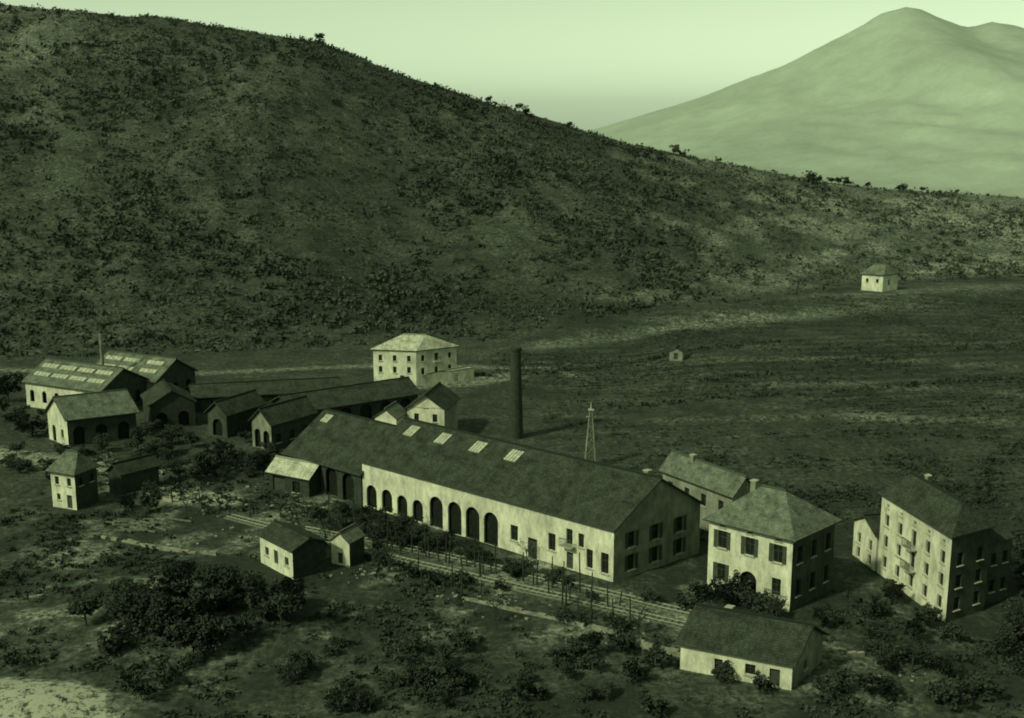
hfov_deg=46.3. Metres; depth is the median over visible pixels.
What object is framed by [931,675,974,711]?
bush
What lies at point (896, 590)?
broadleaf tree
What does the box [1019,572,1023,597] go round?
broadleaf tree
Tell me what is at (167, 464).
broadleaf tree
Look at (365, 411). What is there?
windows and trim
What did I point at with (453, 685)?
bush
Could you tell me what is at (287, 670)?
bush
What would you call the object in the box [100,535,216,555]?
stone wall
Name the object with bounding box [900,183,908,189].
broadleaf tree
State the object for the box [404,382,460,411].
roof
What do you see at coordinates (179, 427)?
broadleaf tree
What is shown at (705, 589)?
bush
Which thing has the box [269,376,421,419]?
long dark shed
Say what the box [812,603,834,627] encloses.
bush
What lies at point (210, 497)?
pole row
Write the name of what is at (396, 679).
bush
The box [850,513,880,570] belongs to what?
apartment wing
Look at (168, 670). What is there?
bush
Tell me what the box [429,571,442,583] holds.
bush
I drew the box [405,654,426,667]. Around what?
bush
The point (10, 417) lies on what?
broadleaf tree
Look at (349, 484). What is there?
windows and trim
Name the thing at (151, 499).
broadleaf tree
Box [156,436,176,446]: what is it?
broadleaf tree
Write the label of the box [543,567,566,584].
bush
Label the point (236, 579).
broadleaf tree
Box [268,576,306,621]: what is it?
broadleaf tree
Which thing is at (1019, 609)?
broadleaf tree
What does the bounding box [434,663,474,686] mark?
bush
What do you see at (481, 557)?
pole row
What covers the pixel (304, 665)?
broadleaf tree
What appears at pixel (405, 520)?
broadleaf tree
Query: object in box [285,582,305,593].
broadleaf tree
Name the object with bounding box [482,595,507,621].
bare tree
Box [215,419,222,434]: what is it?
windows and trim
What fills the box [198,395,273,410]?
windows and trim
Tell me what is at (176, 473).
broadleaf tree
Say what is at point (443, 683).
bush
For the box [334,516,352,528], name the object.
broadleaf tree
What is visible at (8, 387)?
broadleaf tree
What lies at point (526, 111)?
broadleaf tree
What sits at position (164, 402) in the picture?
foundry side shed
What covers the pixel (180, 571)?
broadleaf tree
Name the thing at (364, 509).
broadleaf tree
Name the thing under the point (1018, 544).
broadleaf tree
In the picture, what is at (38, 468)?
stone wall
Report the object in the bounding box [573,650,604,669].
bush
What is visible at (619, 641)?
bush
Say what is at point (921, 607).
bush
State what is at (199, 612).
broadleaf tree
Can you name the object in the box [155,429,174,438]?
broadleaf tree
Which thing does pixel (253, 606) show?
broadleaf tree
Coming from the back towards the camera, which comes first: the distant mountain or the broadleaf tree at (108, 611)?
the distant mountain
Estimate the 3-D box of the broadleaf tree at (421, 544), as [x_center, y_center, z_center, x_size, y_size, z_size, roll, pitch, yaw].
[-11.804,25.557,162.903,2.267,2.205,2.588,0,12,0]
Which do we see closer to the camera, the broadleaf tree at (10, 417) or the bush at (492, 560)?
the bush at (492, 560)
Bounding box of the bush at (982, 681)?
[961,670,1006,701]
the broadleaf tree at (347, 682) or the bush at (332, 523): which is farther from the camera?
the bush at (332, 523)
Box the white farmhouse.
[370,333,459,384]
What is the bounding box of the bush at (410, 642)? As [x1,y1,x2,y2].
[396,631,428,656]
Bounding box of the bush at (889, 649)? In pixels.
[873,638,910,666]
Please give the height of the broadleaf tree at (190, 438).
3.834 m
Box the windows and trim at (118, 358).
[100,355,188,389]
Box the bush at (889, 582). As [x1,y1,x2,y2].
[880,578,898,599]
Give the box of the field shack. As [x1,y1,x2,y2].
[669,345,685,360]
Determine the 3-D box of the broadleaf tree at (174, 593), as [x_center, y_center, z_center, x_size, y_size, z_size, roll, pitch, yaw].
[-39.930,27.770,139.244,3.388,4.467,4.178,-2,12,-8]
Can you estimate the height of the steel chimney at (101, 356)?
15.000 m
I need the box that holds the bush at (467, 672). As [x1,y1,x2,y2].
[454,670,473,683]
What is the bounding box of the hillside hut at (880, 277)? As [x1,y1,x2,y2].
[860,263,900,291]
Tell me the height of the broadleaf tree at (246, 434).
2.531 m
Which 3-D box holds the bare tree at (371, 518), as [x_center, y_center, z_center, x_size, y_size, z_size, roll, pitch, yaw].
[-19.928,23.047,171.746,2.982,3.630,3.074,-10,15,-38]
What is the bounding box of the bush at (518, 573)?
[510,563,521,578]
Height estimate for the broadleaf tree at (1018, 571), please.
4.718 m
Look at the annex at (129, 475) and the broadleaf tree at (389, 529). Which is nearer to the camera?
the broadleaf tree at (389, 529)
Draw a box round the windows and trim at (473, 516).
[369,425,686,575]
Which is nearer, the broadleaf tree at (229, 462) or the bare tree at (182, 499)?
the bare tree at (182, 499)
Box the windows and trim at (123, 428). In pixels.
[55,421,128,443]
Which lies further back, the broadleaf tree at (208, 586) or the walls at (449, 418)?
the walls at (449, 418)
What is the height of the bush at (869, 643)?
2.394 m
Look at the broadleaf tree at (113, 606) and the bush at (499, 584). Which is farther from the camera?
the bush at (499, 584)
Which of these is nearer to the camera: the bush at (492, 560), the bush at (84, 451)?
the bush at (492, 560)
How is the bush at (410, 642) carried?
on the ground
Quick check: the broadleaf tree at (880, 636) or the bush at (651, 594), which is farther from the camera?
the bush at (651, 594)
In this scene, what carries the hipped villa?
on the ground
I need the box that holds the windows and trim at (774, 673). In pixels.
[713,604,808,685]
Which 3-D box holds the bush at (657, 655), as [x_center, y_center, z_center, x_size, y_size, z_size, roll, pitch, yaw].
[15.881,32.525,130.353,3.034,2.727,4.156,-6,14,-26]
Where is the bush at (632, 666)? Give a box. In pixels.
[618,650,649,685]
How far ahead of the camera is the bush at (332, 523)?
171.06 m
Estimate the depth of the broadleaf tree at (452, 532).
165.07 m
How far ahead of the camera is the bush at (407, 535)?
166.32 m
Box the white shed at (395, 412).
[373,401,406,424]
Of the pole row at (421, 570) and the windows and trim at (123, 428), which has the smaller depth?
the pole row at (421, 570)
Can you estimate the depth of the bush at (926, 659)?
129.54 m
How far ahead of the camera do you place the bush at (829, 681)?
123.52 m
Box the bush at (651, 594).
[639,586,660,601]
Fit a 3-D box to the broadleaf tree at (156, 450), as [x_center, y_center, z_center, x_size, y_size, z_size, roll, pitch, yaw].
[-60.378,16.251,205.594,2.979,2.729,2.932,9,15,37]
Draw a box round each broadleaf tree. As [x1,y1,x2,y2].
[0,372,23,401]
[0,396,10,410]
[3,404,30,426]
[8,441,26,453]
[12,409,48,436]
[65,589,107,626]
[92,433,109,453]
[97,631,122,653]
[102,621,135,645]
[104,598,135,622]
[105,597,118,618]
[107,575,134,595]
[113,579,156,603]
[116,493,136,507]
[116,589,158,627]
[125,427,150,450]
[131,580,145,594]
[134,591,175,616]
[135,582,159,592]
[138,490,161,512]
[140,419,161,437]
[141,480,159,494]
[141,597,185,626]
[143,439,154,449]
[144,613,164,634]
[145,447,160,456]
[147,567,194,597]
[148,613,182,643]
[151,447,168,455]
[152,438,174,449]
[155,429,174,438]
[155,446,178,462]
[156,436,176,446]
[156,577,180,601]
[159,602,187,621]
[162,559,198,581]
[162,580,192,614]
[164,423,194,442]
[164,458,179,470]
[170,618,211,652]
[172,463,185,476]
[180,429,199,447]
[183,452,215,475]
[185,587,223,610]
[188,602,210,621]
[190,466,210,483]
[191,562,224,583]
[192,638,213,656]
[194,612,241,651]
[195,616,233,652]
[197,452,218,469]
[200,576,232,591]
[201,565,240,603]
[202,449,220,460]
[203,438,223,463]
[203,586,237,611]
[207,458,220,474]
[215,443,226,462]
[216,441,234,449]
[219,582,244,611]
[221,448,245,459]
[225,451,246,472]
[226,573,262,600]
[229,569,263,595]
[231,610,262,641]
[236,431,251,441]
[241,569,281,604]
[243,462,256,475]
[246,448,267,467]
[247,597,269,618]
[249,591,270,614]
[255,454,271,476]
[258,441,282,458]
[259,587,304,626]
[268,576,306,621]
[277,576,291,591]
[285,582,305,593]
[290,650,315,664]
[290,661,308,678]
[313,507,327,521]
[314,32,324,38]
[329,697,345,711]
[333,500,355,517]
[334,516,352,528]
[334,675,355,688]
[347,690,373,711]
[349,505,372,518]
[352,513,373,526]
[358,522,374,538]
[366,526,383,539]
[368,506,392,528]
[370,548,395,566]
[382,524,394,538]
[388,526,406,539]
[389,511,417,526]
[389,530,409,550]
[404,662,430,685]
[410,522,427,540]
[417,540,427,551]
[423,535,441,552]
[427,531,445,542]
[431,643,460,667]
[442,530,457,545]
[461,548,473,559]
[463,541,484,553]
[476,549,492,560]
[502,564,521,576]
[503,557,512,569]
[510,678,534,699]
[515,103,523,108]
[522,105,530,115]
[560,661,574,679]
[561,576,575,589]
[566,639,592,659]
[573,630,604,654]
[574,610,587,623]
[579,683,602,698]
[584,589,599,600]
[611,614,626,628]
[669,144,680,155]
[711,570,741,607]
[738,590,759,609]
[802,170,817,181]
[811,173,822,182]
[840,177,852,185]
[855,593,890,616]
[865,623,888,641]
[883,583,906,603]
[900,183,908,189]
[903,615,925,641]
[912,604,942,629]
[996,610,1023,640]
[1010,532,1023,562]
[1012,602,1023,624]
[1014,563,1023,578]
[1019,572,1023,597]
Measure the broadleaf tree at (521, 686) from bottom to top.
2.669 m
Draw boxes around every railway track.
[224,514,685,628]
[303,526,691,615]
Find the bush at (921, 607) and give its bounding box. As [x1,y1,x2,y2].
[913,602,940,622]
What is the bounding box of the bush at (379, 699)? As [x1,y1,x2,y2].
[361,690,382,707]
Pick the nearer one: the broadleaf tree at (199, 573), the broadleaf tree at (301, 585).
the broadleaf tree at (301, 585)
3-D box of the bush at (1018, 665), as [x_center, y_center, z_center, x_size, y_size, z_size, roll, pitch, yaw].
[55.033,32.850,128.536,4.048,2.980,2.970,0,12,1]
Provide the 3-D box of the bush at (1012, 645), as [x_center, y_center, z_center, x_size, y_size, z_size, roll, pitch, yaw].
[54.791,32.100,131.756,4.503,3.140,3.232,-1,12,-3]
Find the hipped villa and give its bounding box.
[702,479,842,611]
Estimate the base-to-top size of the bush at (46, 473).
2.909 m
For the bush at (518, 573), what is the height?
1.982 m
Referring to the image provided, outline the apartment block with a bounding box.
[877,472,996,622]
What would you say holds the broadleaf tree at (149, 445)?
on the ground
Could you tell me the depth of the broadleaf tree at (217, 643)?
132.32 m
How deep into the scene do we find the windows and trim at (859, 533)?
159.49 m
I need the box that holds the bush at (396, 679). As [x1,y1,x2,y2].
[387,671,410,685]
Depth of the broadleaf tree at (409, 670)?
125.13 m
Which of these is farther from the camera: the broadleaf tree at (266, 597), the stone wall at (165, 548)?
the stone wall at (165, 548)
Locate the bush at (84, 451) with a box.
[78,445,92,455]
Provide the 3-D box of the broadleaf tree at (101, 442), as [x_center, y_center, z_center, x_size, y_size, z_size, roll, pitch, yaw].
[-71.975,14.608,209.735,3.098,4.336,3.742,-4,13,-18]
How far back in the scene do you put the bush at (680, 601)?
144.89 m
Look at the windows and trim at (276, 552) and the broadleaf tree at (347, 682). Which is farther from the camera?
the windows and trim at (276, 552)
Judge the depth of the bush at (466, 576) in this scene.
152.03 m
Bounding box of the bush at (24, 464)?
[11,459,32,472]
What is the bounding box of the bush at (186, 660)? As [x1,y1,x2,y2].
[176,651,202,670]
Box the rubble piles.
[3,452,933,702]
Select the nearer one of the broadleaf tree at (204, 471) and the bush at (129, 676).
the bush at (129, 676)
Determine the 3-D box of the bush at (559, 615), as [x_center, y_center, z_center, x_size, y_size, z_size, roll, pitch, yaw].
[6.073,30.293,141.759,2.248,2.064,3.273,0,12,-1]
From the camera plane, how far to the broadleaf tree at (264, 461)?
195.17 m
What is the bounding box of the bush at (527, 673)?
[514,668,534,680]
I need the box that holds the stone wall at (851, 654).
[829,651,881,659]
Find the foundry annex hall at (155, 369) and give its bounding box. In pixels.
[96,350,197,392]
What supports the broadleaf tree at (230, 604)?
on the ground
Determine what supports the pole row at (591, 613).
on the ground
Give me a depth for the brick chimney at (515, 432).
216.34 m
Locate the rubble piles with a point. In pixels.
(527, 618)
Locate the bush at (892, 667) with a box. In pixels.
[873,657,901,673]
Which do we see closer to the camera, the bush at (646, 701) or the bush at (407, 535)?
the bush at (646, 701)
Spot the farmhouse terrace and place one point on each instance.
(453, 375)
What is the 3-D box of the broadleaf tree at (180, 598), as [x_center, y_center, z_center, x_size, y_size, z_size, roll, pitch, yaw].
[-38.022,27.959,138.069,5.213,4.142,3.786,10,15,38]
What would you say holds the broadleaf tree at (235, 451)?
on the ground
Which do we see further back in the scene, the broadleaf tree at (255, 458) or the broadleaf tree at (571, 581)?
the broadleaf tree at (255, 458)
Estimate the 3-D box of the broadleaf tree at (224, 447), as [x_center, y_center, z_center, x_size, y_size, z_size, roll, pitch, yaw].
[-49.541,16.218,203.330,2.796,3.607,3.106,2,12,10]
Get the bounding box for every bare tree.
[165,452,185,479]
[178,492,196,517]
[314,515,342,537]
[363,506,380,522]
[379,540,399,571]
[414,510,443,536]
[452,534,477,566]
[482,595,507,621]
[515,538,536,559]
[567,585,587,610]
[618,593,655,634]
[763,593,791,616]
[889,631,938,672]
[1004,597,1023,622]
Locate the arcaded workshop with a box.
[358,417,704,581]
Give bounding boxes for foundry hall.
[21,358,148,408]
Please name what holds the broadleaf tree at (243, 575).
on the ground
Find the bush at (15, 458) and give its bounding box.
[7,457,32,468]
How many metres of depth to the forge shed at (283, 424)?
212.96 m
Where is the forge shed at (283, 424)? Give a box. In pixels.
[248,395,317,449]
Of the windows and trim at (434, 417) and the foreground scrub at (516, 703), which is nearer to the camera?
the foreground scrub at (516, 703)
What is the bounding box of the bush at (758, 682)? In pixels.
[751,670,775,694]
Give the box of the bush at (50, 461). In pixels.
[37,457,56,467]
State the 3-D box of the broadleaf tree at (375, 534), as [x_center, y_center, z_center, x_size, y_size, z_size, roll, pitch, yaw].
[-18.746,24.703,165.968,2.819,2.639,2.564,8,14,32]
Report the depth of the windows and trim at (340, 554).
158.83 m
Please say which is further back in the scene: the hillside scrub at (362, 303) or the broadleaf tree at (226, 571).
the hillside scrub at (362, 303)
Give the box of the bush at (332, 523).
[320,516,337,529]
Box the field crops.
[488,293,1023,526]
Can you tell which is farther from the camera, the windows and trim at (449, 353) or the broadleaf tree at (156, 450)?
the windows and trim at (449, 353)
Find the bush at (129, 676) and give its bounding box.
[122,670,141,684]
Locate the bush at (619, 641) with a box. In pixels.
[607,625,635,651]
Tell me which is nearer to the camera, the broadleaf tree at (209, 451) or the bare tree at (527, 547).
the bare tree at (527, 547)
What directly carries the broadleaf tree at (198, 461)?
on the ground
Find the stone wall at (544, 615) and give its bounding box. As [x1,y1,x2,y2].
[462,596,613,633]
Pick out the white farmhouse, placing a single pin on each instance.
(416, 358)
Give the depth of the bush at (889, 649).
130.31 m
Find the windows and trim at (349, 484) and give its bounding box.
[297,414,353,500]
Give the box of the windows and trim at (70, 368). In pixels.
[32,363,138,401]
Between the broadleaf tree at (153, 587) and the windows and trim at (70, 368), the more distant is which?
the windows and trim at (70, 368)
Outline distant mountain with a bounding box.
[586,7,1023,197]
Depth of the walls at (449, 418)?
216.69 m
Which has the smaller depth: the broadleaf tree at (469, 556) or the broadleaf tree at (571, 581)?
the broadleaf tree at (571, 581)
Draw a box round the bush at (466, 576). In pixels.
[449,569,471,583]
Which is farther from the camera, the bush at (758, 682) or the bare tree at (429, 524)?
the bare tree at (429, 524)
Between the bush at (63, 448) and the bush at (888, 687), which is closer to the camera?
the bush at (888, 687)
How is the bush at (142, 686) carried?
on the ground
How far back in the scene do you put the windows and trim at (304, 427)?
212.84 m
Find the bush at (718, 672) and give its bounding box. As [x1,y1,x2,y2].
[711,660,734,684]
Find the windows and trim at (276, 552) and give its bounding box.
[264,547,288,567]
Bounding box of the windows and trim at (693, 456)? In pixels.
[670,453,722,508]
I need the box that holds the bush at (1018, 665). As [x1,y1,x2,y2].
[1008,652,1023,675]
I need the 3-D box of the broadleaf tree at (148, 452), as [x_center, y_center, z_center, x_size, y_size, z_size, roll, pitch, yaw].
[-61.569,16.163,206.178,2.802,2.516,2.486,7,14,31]
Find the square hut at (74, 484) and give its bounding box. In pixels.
[45,449,100,509]
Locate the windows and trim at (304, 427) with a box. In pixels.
[257,425,306,446]
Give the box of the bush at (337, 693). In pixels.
[324,684,358,713]
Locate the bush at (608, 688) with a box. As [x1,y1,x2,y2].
[596,680,615,700]
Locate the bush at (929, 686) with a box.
[923,678,951,699]
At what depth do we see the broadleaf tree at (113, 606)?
137.31 m
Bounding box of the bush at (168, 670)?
[150,656,178,683]
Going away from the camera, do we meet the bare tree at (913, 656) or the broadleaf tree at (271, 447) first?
the bare tree at (913, 656)
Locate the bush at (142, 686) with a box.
[125,669,156,698]
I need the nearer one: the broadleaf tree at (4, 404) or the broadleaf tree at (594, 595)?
the broadleaf tree at (594, 595)
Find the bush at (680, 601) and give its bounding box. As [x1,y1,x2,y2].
[671,591,699,610]
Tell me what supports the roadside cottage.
on the ground
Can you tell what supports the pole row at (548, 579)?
on the ground
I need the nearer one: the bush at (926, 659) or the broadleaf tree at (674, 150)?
the bush at (926, 659)
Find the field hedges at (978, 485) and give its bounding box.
[199,337,1023,508]
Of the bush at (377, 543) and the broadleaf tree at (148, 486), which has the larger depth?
the broadleaf tree at (148, 486)
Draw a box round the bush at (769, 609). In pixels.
[746,590,784,615]
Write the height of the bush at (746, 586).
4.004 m
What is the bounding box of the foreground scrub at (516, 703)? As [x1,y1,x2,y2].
[0,451,1023,717]
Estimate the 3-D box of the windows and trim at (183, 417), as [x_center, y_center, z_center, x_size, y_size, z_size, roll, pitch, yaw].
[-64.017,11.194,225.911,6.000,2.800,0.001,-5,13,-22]
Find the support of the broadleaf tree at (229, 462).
on the ground
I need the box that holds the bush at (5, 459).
[0,453,16,468]
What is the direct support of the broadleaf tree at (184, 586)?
on the ground
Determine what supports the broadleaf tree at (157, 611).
on the ground
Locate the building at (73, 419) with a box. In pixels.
[43,388,139,446]
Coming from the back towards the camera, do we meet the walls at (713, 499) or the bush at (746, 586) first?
the walls at (713, 499)
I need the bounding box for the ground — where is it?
[0,5,1023,717]
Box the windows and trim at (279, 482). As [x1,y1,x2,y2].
[274,476,299,493]
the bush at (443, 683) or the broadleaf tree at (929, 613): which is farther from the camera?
the broadleaf tree at (929, 613)
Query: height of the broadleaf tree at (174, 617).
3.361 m
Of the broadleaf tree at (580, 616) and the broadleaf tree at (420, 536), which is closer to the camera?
the broadleaf tree at (580, 616)
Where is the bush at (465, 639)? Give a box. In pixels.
[447,624,475,649]
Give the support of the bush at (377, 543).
on the ground
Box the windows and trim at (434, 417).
[414,407,436,422]
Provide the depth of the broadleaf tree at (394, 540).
163.76 m
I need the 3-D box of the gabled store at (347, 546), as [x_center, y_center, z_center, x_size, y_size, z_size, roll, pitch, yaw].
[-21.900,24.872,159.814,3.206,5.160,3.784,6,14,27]
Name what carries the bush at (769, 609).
on the ground
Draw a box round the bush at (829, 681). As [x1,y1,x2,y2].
[812,665,853,700]
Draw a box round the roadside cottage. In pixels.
[674,603,829,690]
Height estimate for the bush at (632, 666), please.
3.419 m
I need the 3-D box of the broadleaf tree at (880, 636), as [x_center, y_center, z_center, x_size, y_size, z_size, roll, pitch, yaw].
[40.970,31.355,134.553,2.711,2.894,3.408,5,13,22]
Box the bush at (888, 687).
[851,671,902,699]
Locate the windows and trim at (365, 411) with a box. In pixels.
[341,398,409,417]
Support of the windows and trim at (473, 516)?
in the arcaded workshop
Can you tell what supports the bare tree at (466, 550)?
on the ground
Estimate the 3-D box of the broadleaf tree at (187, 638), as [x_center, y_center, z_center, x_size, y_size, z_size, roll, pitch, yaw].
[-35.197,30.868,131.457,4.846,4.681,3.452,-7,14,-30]
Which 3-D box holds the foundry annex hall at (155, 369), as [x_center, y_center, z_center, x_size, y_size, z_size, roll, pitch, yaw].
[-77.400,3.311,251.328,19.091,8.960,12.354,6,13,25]
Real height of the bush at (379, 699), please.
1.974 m
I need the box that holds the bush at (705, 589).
[685,579,720,602]
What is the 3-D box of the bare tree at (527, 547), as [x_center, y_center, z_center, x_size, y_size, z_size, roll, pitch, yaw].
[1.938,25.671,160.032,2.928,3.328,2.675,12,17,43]
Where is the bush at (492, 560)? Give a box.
[484,555,496,564]
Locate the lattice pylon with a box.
[584,403,595,460]
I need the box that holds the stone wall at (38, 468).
[2,462,44,471]
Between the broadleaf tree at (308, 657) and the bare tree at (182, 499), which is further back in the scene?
the bare tree at (182, 499)
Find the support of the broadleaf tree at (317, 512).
on the ground
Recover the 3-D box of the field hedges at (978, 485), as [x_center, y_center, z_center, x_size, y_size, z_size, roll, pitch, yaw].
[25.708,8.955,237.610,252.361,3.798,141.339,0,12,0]
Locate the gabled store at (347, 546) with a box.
[329,523,365,566]
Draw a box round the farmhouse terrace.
[426,366,474,385]
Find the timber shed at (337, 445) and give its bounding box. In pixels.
[281,408,395,505]
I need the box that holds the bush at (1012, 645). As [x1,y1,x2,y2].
[989,636,1023,656]
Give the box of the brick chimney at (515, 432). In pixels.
[508,346,522,439]
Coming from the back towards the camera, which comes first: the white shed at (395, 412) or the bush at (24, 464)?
the white shed at (395, 412)
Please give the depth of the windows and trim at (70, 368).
239.07 m
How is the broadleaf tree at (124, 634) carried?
on the ground
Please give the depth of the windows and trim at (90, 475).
180.59 m
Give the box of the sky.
[0,0,1023,130]
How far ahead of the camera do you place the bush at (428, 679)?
124.98 m
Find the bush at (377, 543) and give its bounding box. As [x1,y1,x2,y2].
[373,539,383,547]
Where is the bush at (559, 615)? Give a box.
[555,605,572,622]
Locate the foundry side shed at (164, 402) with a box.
[140,379,196,428]
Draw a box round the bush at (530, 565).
[511,558,538,576]
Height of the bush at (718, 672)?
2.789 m
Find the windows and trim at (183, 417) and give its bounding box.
[156,411,188,426]
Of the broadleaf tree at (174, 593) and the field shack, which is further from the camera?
the field shack
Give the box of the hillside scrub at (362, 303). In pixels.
[0,3,1023,358]
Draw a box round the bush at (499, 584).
[494,578,506,590]
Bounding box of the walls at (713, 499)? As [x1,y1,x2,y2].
[663,473,749,530]
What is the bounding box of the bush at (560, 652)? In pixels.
[548,643,572,666]
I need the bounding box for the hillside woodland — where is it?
[0,1,1023,351]
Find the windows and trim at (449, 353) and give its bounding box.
[378,352,450,376]
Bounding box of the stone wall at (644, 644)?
[635,638,680,657]
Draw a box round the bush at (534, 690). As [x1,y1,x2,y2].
[526,679,549,700]
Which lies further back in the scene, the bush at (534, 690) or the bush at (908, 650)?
the bush at (908, 650)
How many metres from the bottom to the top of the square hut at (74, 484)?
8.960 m
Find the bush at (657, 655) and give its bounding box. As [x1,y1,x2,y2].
[638,645,669,664]
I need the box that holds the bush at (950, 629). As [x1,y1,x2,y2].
[936,621,966,639]
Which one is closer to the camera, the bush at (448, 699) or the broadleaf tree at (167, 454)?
the bush at (448, 699)
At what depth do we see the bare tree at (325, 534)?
166.87 m
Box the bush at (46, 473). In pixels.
[41,465,50,478]
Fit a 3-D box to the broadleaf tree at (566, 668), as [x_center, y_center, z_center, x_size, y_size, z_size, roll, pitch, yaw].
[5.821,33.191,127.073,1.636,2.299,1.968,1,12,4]
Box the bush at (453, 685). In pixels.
[447,675,467,694]
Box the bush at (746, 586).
[718,575,758,603]
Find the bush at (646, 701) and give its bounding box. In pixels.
[635,688,669,717]
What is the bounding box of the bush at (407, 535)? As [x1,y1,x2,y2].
[401,527,423,541]
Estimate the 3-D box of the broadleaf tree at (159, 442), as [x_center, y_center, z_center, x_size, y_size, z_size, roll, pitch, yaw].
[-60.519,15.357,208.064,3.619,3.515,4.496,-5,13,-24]
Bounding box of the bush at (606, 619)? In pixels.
[602,611,618,627]
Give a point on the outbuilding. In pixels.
(290, 550)
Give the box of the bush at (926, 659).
[908,643,938,667]
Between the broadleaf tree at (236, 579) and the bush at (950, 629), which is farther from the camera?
the broadleaf tree at (236, 579)
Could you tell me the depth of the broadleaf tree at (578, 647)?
130.56 m
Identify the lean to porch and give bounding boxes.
[265,455,327,496]
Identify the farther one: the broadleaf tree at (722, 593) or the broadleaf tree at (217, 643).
the broadleaf tree at (722, 593)
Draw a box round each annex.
[104,453,161,494]
[968,505,1016,604]
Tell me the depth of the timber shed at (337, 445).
187.25 m
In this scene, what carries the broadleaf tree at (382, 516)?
on the ground
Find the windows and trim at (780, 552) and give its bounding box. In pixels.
[713,479,832,601]
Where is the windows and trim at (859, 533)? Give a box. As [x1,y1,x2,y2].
[855,533,871,566]
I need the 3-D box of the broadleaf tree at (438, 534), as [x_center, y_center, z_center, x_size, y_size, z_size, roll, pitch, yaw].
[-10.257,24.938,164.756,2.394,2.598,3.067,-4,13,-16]
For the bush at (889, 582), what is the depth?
148.50 m
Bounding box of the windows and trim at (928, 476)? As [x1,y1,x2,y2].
[880,473,983,611]
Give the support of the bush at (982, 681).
on the ground
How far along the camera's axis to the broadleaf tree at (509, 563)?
155.67 m
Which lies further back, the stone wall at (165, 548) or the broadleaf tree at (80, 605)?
the stone wall at (165, 548)
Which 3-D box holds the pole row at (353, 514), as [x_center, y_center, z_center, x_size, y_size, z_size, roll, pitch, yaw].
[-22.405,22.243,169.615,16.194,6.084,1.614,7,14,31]
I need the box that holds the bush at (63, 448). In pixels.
[52,443,71,452]
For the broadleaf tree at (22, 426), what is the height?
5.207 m
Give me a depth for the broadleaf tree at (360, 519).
170.22 m
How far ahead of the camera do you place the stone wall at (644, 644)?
133.96 m
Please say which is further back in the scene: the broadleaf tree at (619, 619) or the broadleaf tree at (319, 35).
the broadleaf tree at (319, 35)
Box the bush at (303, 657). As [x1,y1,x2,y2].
[283,651,316,671]
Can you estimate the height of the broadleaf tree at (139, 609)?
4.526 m
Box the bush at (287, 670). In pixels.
[276,663,306,684]
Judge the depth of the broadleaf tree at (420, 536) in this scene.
166.35 m
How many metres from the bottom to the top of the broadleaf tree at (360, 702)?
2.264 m
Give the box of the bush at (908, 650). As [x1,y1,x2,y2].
[895,641,916,661]
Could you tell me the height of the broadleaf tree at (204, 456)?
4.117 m
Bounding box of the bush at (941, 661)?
[930,652,964,680]
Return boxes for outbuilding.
[256,519,328,578]
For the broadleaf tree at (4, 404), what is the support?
on the ground
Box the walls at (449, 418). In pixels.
[407,396,457,428]
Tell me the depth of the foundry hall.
238.96 m
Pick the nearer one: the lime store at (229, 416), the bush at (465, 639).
the bush at (465, 639)
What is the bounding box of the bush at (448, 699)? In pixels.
[441,694,457,707]
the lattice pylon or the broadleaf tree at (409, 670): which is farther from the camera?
the lattice pylon
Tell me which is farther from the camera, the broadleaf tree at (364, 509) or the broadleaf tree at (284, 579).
the broadleaf tree at (364, 509)
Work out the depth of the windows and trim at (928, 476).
146.46 m
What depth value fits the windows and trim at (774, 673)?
126.38 m
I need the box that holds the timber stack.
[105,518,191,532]
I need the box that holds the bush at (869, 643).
[863,637,885,655]
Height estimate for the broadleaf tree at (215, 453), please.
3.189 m
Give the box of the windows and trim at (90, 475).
[54,473,94,507]
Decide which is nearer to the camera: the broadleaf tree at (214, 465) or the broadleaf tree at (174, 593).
the broadleaf tree at (174, 593)
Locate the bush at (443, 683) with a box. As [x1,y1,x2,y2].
[433,674,451,695]
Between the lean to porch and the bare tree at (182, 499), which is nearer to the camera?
the bare tree at (182, 499)
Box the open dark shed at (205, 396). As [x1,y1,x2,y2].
[187,376,342,412]
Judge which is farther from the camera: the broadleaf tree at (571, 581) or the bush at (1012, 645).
the broadleaf tree at (571, 581)
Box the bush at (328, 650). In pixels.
[320,643,341,655]
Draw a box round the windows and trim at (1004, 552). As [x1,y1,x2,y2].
[988,550,1008,593]
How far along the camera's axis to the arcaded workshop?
162.20 m
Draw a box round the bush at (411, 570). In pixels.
[401,560,420,575]
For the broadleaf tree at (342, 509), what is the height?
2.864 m
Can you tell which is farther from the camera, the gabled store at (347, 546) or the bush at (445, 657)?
the gabled store at (347, 546)
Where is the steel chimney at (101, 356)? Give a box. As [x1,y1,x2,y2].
[92,330,117,364]
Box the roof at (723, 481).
[658,450,749,498]
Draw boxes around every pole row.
[170,482,250,517]
[311,492,401,529]
[362,513,580,592]
[366,538,481,595]
[395,524,533,584]
[478,553,621,605]
[561,566,630,622]
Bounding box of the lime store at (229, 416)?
[204,389,266,437]
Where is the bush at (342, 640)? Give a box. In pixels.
[328,634,350,646]
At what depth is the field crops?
261.46 m
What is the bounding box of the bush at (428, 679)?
[412,662,445,687]
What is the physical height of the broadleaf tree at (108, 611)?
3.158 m
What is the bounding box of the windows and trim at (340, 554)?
[339,553,342,562]

